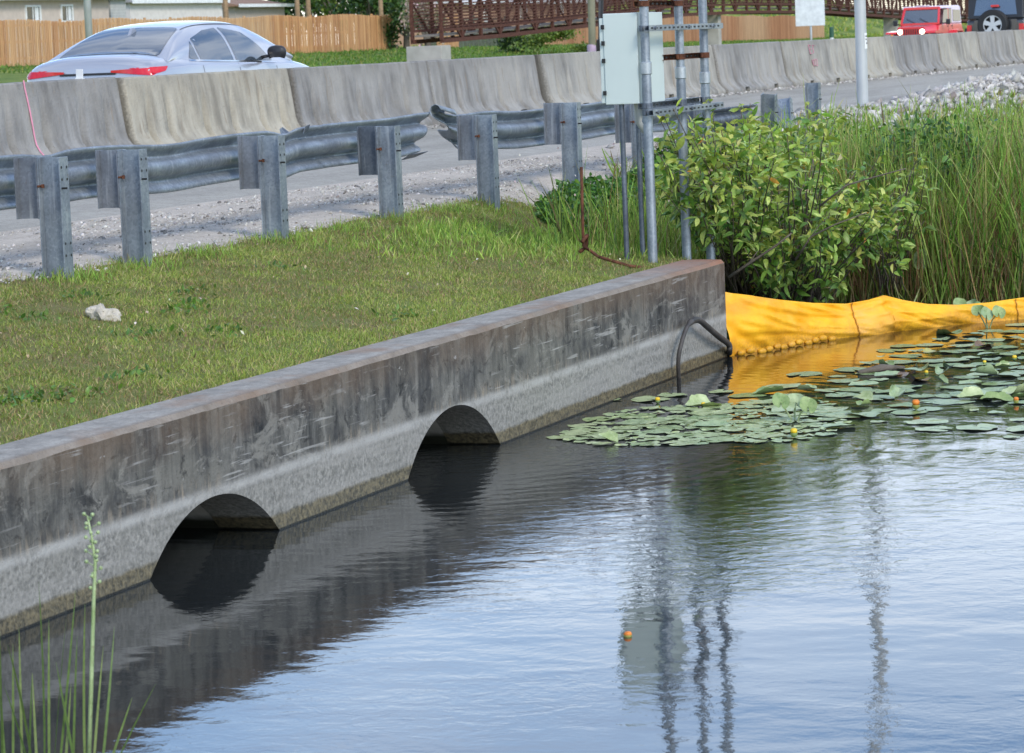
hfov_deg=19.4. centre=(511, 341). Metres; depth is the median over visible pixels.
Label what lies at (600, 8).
utility pole
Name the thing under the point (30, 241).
gravel shoulder
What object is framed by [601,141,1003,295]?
tall grass
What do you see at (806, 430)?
lily pad
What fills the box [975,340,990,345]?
lily pad
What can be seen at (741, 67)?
concrete barrier
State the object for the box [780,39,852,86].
concrete barrier
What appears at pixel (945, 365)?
lily pad
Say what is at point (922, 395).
lily pad
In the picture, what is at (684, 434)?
lily pad
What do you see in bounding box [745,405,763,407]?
lily pad
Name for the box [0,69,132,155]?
concrete barrier
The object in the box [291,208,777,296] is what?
bright grass
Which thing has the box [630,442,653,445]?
lily pad
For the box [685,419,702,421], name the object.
lily pad
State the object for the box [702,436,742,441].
lily pad
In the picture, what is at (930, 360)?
lily pad
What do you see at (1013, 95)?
wild grass
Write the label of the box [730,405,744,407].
lily pad
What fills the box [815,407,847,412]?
lily pad
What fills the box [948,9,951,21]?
side window
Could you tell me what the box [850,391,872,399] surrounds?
lily pad
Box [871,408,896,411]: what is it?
lily pad
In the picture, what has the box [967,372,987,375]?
lily pad
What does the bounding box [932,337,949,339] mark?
lily pad
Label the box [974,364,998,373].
lily pad
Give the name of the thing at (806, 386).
lily pad
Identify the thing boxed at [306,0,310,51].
palm tree
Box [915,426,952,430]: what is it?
lily pad
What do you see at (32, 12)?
window
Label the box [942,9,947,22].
side window
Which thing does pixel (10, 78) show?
ground
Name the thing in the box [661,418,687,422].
lily pad
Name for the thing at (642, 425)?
lily pad
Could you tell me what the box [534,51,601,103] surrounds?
concrete barrier
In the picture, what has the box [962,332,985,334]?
lily pad
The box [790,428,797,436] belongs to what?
lily flower
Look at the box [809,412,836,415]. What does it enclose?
lily pad
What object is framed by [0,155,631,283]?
roadside gravel
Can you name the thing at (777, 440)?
lily pad
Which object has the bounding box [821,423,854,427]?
lily pad
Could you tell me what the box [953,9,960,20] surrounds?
side window
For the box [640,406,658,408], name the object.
lily pad
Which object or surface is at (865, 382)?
lily pad
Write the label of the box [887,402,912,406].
lily pad
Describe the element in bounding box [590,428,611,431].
lily pad
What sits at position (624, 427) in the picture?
lily pad
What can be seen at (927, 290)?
shore grass
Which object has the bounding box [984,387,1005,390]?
lily pad
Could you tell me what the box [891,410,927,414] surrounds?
lily pad
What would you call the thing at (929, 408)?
lily pad
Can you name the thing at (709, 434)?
lily pad
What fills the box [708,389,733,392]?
lily pad
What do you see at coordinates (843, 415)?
lily pad
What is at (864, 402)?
lily pad
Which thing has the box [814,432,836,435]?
lily pad
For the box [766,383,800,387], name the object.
lily pad
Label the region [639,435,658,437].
lily pad
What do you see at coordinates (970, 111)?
wild grass
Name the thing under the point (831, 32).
marker post
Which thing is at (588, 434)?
lily pad
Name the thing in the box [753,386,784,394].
lily pad
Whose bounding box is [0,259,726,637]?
concrete headwall
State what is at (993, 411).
lily pad
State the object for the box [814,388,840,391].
lily pad
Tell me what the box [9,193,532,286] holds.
grass
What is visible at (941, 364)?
lily pad
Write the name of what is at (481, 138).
guardrail
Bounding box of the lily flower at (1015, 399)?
[1013,397,1018,402]
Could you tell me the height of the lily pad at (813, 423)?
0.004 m
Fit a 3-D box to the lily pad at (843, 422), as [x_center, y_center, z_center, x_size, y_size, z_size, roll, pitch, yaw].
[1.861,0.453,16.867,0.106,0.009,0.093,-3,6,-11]
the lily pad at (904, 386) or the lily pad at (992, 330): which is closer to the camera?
the lily pad at (904, 386)
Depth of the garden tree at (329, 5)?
212.22 m
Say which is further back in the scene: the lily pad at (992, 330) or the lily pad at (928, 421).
the lily pad at (992, 330)
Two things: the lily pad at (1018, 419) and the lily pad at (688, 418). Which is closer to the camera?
the lily pad at (1018, 419)
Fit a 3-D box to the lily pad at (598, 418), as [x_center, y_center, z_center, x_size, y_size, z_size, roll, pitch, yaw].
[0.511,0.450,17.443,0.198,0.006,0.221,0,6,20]
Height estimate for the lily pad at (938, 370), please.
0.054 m
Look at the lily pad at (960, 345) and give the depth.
20.61 m
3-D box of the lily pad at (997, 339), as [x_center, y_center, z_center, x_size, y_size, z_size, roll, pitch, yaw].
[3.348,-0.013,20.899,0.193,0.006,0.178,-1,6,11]
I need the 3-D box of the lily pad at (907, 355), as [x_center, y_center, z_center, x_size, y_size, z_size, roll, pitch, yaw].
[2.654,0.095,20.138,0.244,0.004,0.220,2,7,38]
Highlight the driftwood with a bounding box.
[857,364,904,373]
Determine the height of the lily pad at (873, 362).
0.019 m
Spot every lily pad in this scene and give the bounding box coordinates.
[547,434,575,438]
[565,428,605,435]
[568,423,596,426]
[570,437,590,439]
[576,432,601,436]
[582,416,613,421]
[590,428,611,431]
[591,425,606,428]
[591,434,629,438]
[592,442,610,444]
[598,430,617,442]
[602,412,625,415]
[611,429,626,431]
[612,425,638,428]
[615,419,646,424]
[618,413,656,417]
[625,423,656,426]
[626,432,646,434]
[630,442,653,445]
[631,396,669,401]
[637,417,675,421]
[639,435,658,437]
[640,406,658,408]
[643,429,671,432]
[644,436,670,439]
[650,425,682,429]
[657,393,686,396]
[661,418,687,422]
[662,406,697,410]
[662,440,699,445]
[663,434,682,437]
[669,410,685,412]
[671,420,697,423]
[672,417,699,420]
[675,432,698,435]
[678,438,701,441]
[684,430,702,433]
[685,394,721,405]
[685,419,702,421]
[685,425,705,428]
[688,409,732,415]
[690,414,733,418]
[691,408,712,410]
[691,435,705,437]
[693,432,729,436]
[694,420,728,425]
[694,438,713,440]
[696,441,708,444]
[700,424,735,430]
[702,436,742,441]
[703,404,734,407]
[703,417,731,420]
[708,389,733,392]
[723,420,738,422]
[723,428,743,430]
[728,433,753,436]
[729,393,765,396]
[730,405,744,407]
[732,409,751,412]
[733,421,779,426]
[734,438,755,442]
[737,399,770,404]
[743,433,766,437]
[744,409,766,411]
[744,418,775,422]
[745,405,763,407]
[745,432,785,437]
[746,427,778,431]
[748,439,768,442]
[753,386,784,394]
[760,416,797,420]
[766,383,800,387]
[766,412,785,414]
[770,425,792,428]
[771,406,800,411]
[771,439,791,441]
[777,413,798,416]
[778,420,794,422]
[784,427,802,429]
[786,371,821,375]
[787,435,806,437]
[791,409,827,412]
[797,384,816,389]
[797,419,818,422]
[799,429,819,431]
[801,422,819,424]
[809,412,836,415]
[813,410,851,414]
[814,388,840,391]
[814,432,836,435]
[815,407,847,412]
[817,404,832,407]
[817,417,840,420]
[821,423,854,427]
[825,392,858,396]
[825,413,864,417]
[827,378,858,382]
[829,375,845,376]
[833,367,864,371]
[834,387,871,390]
[835,421,851,422]
[848,411,880,416]
[849,380,878,384]
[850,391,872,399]
[856,399,871,404]
[859,360,878,363]
[860,389,888,392]
[864,395,894,399]
[870,378,888,380]
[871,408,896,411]
[874,370,898,375]
[877,349,906,351]
[879,359,893,364]
[881,388,916,392]
[885,360,914,363]
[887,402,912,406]
[889,354,921,357]
[889,384,906,396]
[890,344,919,346]
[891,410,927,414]
[896,370,914,376]
[896,385,921,387]
[897,367,921,370]
[903,418,947,423]
[908,394,934,397]
[910,374,929,379]
[912,407,942,410]
[915,362,928,369]
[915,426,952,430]
[917,343,943,345]
[920,399,952,402]
[921,359,941,361]
[923,348,940,352]
[929,363,964,366]
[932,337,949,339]
[933,399,975,404]
[934,374,948,382]
[934,394,958,397]
[935,366,948,373]
[936,329,962,333]
[936,358,968,360]
[940,349,966,352]
[940,385,978,388]
[943,361,955,367]
[950,344,972,346]
[953,376,978,378]
[955,338,978,340]
[955,364,977,366]
[956,423,997,429]
[957,386,983,397]
[959,379,981,383]
[961,356,979,357]
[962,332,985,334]
[966,349,982,351]
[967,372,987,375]
[971,362,992,364]
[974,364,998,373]
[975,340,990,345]
[977,352,999,354]
[978,329,1002,331]
[978,338,1004,340]
[980,391,1012,401]
[981,381,1014,384]
[982,357,1000,360]
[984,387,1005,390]
[987,410,1004,412]
[988,372,1020,375]
[992,345,1016,348]
[993,362,1020,364]
[995,360,1010,366]
[996,352,1020,354]
[997,330,1023,332]
[1001,370,1023,373]
[1002,335,1021,338]
[1002,383,1023,394]
[1003,435,1019,437]
[1005,323,1023,325]
[1006,425,1023,431]
[1008,366,1023,368]
[1009,418,1023,420]
[1011,392,1023,397]
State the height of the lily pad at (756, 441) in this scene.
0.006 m
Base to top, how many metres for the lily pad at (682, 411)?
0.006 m
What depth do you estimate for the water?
11.84 m
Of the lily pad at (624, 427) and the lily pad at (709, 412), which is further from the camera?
the lily pad at (709, 412)
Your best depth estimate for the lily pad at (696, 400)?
17.88 m
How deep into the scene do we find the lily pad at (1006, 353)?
20.01 m
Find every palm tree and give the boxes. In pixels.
[223,0,228,17]
[295,0,299,51]
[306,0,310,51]
[378,0,382,35]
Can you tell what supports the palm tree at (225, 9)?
on the ground at (10, 78)
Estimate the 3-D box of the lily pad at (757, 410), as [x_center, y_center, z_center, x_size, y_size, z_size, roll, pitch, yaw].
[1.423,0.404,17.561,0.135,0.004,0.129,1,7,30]
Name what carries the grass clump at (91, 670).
on the water
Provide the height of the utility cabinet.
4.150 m
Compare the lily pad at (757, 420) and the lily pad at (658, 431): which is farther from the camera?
the lily pad at (757, 420)
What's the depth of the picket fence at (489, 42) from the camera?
169.46 m
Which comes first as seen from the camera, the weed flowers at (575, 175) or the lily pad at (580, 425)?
the lily pad at (580, 425)
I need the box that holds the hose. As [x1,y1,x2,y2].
[676,317,732,378]
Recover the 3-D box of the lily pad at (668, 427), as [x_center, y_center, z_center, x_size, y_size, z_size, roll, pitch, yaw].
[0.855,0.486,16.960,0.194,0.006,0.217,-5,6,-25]
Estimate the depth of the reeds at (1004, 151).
24.18 m
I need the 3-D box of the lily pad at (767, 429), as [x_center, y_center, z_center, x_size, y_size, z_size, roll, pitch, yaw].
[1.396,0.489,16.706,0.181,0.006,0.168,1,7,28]
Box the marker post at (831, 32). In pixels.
[829,27,833,38]
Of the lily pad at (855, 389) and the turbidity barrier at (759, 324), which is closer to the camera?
the lily pad at (855, 389)
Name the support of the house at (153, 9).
on the ground at (10, 78)
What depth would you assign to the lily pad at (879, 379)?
18.86 m
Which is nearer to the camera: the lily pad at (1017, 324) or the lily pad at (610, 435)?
the lily pad at (610, 435)
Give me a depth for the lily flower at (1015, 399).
17.43 m
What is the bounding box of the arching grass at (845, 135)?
[732,81,1023,168]
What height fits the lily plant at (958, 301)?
0.187 m
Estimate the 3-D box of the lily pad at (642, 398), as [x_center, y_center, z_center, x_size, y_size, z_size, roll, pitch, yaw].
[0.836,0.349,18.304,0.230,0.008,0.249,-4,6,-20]
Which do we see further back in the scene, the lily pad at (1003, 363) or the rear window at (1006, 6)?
the rear window at (1006, 6)
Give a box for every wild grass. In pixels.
[602,83,1023,187]
[999,83,1021,109]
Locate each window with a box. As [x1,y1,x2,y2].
[24,5,41,22]
[60,4,73,21]
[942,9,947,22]
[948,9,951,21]
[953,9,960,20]
[974,0,1016,15]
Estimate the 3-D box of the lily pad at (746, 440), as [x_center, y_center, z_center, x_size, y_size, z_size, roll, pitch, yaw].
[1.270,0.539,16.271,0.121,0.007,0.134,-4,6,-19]
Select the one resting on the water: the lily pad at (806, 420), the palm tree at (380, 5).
the lily pad at (806, 420)
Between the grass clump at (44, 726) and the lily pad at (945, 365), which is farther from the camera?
the lily pad at (945, 365)
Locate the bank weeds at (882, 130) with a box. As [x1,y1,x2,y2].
[694,107,1021,194]
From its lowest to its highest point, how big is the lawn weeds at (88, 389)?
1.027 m
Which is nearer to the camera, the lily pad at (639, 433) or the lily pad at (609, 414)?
the lily pad at (639, 433)
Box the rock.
[85,303,121,321]
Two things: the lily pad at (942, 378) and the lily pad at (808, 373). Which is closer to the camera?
the lily pad at (942, 378)
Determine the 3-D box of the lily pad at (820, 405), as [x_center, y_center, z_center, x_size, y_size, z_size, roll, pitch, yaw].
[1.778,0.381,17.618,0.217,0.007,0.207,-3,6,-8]
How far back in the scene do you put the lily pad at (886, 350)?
20.50 m
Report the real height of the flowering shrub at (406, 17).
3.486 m
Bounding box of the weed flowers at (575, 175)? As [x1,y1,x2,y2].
[514,143,668,208]
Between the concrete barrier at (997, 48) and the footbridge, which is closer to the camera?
the concrete barrier at (997, 48)
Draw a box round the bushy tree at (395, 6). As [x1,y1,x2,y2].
[377,0,424,48]
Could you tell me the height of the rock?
0.135 m
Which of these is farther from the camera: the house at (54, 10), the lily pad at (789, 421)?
the house at (54, 10)
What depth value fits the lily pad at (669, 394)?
18.47 m
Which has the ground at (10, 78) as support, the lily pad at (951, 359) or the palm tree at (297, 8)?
the palm tree at (297, 8)
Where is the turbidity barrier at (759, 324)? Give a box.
[725,292,1023,355]
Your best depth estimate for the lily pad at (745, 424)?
16.92 m
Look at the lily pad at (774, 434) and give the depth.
16.46 m
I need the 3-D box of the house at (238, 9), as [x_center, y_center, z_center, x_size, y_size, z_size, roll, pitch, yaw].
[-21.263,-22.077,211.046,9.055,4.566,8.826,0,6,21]
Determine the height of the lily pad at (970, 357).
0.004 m
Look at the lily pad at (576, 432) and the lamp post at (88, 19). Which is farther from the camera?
the lamp post at (88, 19)
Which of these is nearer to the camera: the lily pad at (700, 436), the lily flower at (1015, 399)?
the lily pad at (700, 436)
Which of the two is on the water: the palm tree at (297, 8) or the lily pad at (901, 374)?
the lily pad at (901, 374)
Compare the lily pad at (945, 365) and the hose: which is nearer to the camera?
the lily pad at (945, 365)
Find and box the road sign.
[795,0,824,39]
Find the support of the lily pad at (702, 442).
on the water
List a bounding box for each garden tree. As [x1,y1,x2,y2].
[267,0,330,31]
[283,0,384,50]
[332,0,402,39]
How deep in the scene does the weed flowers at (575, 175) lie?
25.00 m
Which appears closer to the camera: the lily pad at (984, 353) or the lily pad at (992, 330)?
the lily pad at (984, 353)
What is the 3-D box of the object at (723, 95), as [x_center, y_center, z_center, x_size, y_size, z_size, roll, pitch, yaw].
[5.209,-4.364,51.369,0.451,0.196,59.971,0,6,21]
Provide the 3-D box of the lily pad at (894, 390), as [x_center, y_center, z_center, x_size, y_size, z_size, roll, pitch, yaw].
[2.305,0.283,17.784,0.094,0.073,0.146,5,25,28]
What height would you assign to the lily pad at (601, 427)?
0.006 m
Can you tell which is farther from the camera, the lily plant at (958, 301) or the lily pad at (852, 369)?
the lily plant at (958, 301)
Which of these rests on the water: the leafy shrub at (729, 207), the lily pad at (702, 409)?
the lily pad at (702, 409)
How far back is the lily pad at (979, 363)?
19.50 m
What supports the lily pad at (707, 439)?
on the water
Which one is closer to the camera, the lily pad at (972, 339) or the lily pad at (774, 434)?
the lily pad at (774, 434)
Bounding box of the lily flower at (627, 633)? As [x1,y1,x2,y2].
[623,631,631,636]
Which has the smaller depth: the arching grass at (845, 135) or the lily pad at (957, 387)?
the lily pad at (957, 387)
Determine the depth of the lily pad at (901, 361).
19.80 m
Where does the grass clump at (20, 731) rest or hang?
on the water
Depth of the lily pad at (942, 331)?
21.38 m
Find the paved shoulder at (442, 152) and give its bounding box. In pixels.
[0,63,1023,231]
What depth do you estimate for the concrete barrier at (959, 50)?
63.93 m
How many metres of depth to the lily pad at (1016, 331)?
21.41 m
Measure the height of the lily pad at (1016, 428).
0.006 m
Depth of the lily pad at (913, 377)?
18.71 m
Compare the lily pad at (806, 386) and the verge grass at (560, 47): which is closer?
the lily pad at (806, 386)
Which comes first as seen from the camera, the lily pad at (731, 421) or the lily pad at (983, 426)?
the lily pad at (983, 426)
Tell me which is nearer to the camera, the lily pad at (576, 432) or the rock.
the rock
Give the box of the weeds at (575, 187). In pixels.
[534,138,698,242]
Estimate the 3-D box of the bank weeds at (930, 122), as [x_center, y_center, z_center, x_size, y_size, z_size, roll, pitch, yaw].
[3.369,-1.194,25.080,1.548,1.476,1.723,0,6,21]
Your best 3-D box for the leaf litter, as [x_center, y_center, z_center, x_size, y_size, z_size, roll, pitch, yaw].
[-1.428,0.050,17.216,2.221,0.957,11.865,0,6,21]
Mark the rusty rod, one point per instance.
(584, 240)
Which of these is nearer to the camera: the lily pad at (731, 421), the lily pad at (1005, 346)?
the lily pad at (731, 421)
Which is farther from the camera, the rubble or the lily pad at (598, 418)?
the rubble
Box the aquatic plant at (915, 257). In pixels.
[913,249,997,302]
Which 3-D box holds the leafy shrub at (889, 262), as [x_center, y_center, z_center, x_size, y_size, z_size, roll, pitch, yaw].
[2.975,-0.835,23.511,0.732,1.337,2.093,-2,6,6]
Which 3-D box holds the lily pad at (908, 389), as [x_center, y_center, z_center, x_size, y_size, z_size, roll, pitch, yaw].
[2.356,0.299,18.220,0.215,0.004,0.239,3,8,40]
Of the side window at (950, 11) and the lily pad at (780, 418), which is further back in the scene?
the side window at (950, 11)
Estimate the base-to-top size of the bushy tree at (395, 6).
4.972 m
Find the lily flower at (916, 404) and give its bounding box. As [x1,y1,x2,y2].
[912,399,919,410]
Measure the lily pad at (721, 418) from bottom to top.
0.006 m
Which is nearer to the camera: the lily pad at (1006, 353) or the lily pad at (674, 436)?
the lily pad at (674, 436)
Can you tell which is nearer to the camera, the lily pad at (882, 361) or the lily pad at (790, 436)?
the lily pad at (790, 436)
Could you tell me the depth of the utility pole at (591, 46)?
98.04 m
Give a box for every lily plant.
[772,392,816,420]
[953,298,979,304]
[971,305,1005,327]
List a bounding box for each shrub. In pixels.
[398,0,448,45]
[493,30,550,52]
[507,24,587,51]
[644,98,798,296]
[670,102,926,302]
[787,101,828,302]
[846,152,939,298]
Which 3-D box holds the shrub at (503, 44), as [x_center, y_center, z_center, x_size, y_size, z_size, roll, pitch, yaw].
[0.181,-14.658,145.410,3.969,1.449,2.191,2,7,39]
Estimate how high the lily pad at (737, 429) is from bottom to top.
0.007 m
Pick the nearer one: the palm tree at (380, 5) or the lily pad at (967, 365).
the lily pad at (967, 365)
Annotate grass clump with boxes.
[0,636,31,752]
[7,591,75,752]
[56,512,155,752]
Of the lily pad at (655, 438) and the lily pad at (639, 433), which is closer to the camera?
the lily pad at (655, 438)
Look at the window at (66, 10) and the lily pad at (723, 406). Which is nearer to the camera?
the lily pad at (723, 406)
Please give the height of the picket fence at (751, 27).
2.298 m
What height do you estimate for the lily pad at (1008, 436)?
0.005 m
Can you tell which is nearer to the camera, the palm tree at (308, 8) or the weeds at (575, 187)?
the weeds at (575, 187)
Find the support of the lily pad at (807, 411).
on the water
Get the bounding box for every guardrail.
[0,112,429,279]
[430,97,711,209]
[712,82,821,140]
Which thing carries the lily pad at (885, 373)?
on the water
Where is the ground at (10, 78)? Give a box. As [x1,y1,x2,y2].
[0,0,1019,444]
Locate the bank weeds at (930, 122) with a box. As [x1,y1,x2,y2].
[837,110,995,269]
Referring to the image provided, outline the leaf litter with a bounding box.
[0,215,620,416]
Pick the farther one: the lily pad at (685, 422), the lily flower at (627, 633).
the lily pad at (685, 422)
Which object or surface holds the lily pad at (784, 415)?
on the water
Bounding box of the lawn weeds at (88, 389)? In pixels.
[0,229,543,407]
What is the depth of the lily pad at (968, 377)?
18.78 m
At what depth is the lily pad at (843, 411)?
17.31 m
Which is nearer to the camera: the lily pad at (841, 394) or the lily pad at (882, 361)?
the lily pad at (841, 394)
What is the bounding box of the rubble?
[605,68,1023,147]
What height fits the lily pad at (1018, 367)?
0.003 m
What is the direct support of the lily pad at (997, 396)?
on the water
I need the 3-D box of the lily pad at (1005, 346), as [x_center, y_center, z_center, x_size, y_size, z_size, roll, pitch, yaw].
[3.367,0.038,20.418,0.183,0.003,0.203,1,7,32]
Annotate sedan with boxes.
[27,21,308,81]
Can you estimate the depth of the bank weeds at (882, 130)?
28.32 m
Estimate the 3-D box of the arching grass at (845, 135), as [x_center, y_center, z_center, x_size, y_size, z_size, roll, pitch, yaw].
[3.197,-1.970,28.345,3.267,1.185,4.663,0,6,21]
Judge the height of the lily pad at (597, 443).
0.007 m
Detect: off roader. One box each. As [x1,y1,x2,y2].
[886,5,963,35]
[964,0,1023,31]
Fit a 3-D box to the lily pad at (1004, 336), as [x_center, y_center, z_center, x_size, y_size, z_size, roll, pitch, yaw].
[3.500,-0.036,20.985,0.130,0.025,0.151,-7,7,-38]
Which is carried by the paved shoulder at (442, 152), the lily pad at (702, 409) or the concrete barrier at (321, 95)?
the concrete barrier at (321, 95)
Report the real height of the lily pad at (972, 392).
0.069 m
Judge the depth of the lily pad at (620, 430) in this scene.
16.90 m
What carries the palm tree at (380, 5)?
on the ground at (10, 78)
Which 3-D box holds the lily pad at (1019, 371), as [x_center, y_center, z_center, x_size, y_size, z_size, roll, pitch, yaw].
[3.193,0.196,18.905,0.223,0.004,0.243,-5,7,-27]
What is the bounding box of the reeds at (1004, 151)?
[735,86,1023,304]
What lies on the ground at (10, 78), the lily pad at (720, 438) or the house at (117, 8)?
the house at (117, 8)
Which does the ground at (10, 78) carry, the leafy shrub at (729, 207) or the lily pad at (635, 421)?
the leafy shrub at (729, 207)
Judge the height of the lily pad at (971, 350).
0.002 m
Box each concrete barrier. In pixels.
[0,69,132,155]
[116,68,300,144]
[286,61,440,126]
[426,55,544,114]
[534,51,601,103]
[663,45,725,97]
[711,41,792,93]
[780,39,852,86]
[840,36,902,79]
[891,34,946,75]
[936,31,986,70]
[976,30,1022,66]
[1013,29,1023,62]
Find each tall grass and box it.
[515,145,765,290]
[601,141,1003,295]
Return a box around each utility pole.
[587,0,595,51]
[596,0,603,50]
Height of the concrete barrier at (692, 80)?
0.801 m
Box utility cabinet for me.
[599,0,723,262]
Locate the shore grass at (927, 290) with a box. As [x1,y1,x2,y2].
[662,232,1023,304]
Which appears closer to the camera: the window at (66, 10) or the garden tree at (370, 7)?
the window at (66, 10)
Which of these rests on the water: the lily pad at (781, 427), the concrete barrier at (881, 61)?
the lily pad at (781, 427)
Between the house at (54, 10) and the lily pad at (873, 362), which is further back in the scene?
the house at (54, 10)
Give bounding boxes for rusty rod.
[578,167,651,267]
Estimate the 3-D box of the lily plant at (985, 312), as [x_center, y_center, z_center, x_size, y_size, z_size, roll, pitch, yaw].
[3.467,-0.167,21.772,0.188,0.199,0.236,-4,6,-16]
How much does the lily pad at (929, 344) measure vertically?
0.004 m
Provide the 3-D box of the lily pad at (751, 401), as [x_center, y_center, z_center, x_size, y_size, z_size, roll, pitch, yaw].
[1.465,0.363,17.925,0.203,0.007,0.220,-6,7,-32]
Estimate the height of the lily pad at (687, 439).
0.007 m
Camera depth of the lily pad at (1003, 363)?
19.09 m
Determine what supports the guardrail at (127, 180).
on the ground at (10, 78)
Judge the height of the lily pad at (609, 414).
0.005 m
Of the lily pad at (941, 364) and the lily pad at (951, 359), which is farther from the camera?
the lily pad at (951, 359)
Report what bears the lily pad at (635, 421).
on the water
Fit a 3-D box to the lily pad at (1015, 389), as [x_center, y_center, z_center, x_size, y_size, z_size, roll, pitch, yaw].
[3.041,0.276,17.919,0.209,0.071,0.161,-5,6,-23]
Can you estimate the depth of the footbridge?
129.44 m
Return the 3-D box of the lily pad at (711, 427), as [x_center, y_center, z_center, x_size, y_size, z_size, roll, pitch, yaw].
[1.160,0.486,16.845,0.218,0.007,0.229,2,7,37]
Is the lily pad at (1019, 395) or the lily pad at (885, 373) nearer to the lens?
the lily pad at (1019, 395)
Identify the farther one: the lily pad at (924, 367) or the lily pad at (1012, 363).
the lily pad at (1012, 363)
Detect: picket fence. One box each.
[0,13,393,66]
[431,16,505,47]
[436,14,458,47]
[538,14,824,44]
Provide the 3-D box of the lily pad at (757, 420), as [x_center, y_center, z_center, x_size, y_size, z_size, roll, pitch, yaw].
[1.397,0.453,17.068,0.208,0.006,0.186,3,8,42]
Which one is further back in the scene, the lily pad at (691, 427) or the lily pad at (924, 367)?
the lily pad at (924, 367)
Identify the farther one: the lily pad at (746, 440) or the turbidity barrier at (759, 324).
the turbidity barrier at (759, 324)
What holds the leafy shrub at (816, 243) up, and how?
on the ground at (10, 78)
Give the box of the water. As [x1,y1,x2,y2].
[0,298,1023,752]
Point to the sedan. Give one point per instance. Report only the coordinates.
(161, 48)
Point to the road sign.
(810, 13)
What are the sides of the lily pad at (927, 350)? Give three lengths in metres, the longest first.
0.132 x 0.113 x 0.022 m
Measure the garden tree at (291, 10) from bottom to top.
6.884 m
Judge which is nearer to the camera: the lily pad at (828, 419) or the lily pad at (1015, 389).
the lily pad at (828, 419)
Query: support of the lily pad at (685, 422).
on the water
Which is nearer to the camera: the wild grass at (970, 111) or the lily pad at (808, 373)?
the lily pad at (808, 373)
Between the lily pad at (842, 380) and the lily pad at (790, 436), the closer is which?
the lily pad at (790, 436)
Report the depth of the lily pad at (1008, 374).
18.78 m
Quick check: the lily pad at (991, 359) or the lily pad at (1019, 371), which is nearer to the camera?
the lily pad at (1019, 371)
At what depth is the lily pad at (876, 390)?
18.28 m
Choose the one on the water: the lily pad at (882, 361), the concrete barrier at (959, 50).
the lily pad at (882, 361)
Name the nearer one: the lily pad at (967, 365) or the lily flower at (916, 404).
the lily flower at (916, 404)
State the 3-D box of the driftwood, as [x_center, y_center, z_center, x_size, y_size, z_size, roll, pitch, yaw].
[2.381,0.172,19.287,0.356,0.055,0.052,-5,6,-23]
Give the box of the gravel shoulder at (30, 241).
[0,95,941,281]
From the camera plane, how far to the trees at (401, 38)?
268.48 m
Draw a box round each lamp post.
[83,0,92,37]
[854,0,868,105]
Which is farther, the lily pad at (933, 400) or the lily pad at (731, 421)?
the lily pad at (933, 400)
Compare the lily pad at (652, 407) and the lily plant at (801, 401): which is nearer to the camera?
the lily plant at (801, 401)
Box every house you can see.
[0,0,108,62]
[108,0,125,27]
[126,0,229,24]
[222,0,293,44]
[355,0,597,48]
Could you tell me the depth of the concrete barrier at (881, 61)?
57.13 m
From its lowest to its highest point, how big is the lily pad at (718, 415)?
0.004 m
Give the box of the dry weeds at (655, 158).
[630,131,690,191]
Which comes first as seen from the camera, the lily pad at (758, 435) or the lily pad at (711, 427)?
the lily pad at (758, 435)
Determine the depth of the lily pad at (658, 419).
17.32 m
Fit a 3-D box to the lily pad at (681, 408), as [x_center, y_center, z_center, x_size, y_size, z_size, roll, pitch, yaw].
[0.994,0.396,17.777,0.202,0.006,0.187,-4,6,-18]
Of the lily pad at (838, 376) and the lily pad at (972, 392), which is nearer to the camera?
the lily pad at (972, 392)
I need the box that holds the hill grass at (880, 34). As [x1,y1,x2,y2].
[399,0,966,47]
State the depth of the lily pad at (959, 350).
20.28 m
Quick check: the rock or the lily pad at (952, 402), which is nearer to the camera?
the rock
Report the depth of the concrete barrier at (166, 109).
31.05 m
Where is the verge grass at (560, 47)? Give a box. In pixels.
[0,35,882,73]
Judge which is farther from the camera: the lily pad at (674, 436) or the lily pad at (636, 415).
the lily pad at (636, 415)
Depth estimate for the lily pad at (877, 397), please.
17.92 m
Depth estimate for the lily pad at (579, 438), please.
16.64 m
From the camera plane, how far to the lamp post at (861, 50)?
38.12 m
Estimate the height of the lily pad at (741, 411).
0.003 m
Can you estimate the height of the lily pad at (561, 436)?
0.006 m
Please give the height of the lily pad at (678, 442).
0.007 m
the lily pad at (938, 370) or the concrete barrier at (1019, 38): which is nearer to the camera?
the lily pad at (938, 370)
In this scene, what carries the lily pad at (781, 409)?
on the water
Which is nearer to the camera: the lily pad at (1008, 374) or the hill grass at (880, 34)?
the lily pad at (1008, 374)
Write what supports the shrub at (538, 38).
on the ground at (10, 78)
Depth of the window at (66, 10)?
160.08 m
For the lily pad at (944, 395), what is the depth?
17.89 m
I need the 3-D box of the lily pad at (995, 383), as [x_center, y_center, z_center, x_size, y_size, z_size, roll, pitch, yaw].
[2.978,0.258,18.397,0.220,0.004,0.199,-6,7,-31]
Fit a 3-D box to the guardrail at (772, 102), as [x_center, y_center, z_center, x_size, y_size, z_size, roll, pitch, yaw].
[2.563,-2.224,31.303,0.726,0.863,3.169,0,6,21]
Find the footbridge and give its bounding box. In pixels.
[406,0,968,61]

